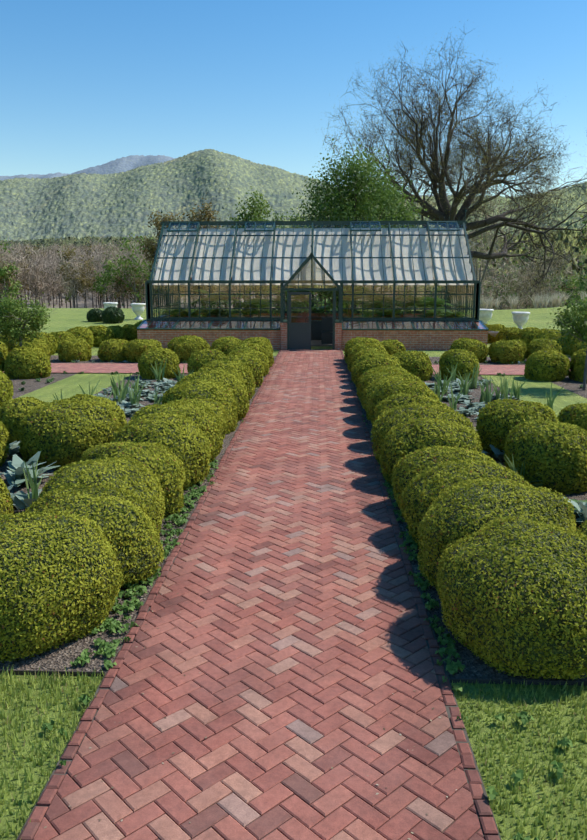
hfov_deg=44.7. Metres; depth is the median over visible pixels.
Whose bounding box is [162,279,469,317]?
greenhouse plants
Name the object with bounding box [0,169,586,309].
woods
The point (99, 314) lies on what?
bushes
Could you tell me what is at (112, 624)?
ground cover plants
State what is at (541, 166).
oak buds
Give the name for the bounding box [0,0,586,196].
sky
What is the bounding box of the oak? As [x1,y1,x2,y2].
[307,26,586,308]
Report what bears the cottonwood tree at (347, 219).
on the ground at (62, 319)
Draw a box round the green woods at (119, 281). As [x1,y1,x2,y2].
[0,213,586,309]
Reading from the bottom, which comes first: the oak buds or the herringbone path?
the herringbone path
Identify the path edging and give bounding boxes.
[16,350,501,839]
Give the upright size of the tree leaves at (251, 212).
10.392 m
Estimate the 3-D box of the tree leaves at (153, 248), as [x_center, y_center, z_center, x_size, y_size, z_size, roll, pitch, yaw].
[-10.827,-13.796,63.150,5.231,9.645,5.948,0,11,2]
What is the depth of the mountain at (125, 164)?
4184.94 m
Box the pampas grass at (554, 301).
[470,290,586,309]
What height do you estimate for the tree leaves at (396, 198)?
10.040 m
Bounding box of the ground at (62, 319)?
[0,283,586,839]
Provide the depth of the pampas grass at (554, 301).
47.75 m
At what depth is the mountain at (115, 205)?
1992.03 m
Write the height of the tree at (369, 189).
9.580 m
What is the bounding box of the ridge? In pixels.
[271,181,586,235]
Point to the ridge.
(575, 191)
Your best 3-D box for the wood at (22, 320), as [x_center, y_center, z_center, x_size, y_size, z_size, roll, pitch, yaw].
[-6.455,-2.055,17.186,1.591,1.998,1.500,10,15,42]
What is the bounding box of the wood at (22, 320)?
[1,294,55,346]
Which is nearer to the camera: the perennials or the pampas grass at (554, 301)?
the perennials
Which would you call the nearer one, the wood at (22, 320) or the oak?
the wood at (22, 320)
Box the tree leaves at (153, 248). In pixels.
[136,210,187,297]
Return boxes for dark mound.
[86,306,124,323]
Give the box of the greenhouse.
[136,209,488,350]
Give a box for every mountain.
[0,149,348,241]
[0,155,450,196]
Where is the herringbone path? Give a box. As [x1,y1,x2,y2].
[33,350,484,839]
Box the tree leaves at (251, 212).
[222,186,290,297]
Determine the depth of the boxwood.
6.47 m
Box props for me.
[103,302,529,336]
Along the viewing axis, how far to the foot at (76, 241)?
897.60 m
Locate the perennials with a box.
[0,358,586,524]
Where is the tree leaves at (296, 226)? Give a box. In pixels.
[275,208,317,308]
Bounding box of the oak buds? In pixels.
[305,21,586,306]
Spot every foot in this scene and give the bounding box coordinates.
[0,235,158,252]
[315,228,586,296]
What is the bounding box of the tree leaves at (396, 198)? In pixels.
[358,173,426,306]
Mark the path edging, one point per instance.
(488, 826)
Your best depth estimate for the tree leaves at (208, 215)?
59.30 m
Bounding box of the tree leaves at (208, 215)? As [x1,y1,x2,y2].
[182,193,223,307]
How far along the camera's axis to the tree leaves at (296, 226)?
64.28 m
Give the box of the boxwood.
[0,321,586,679]

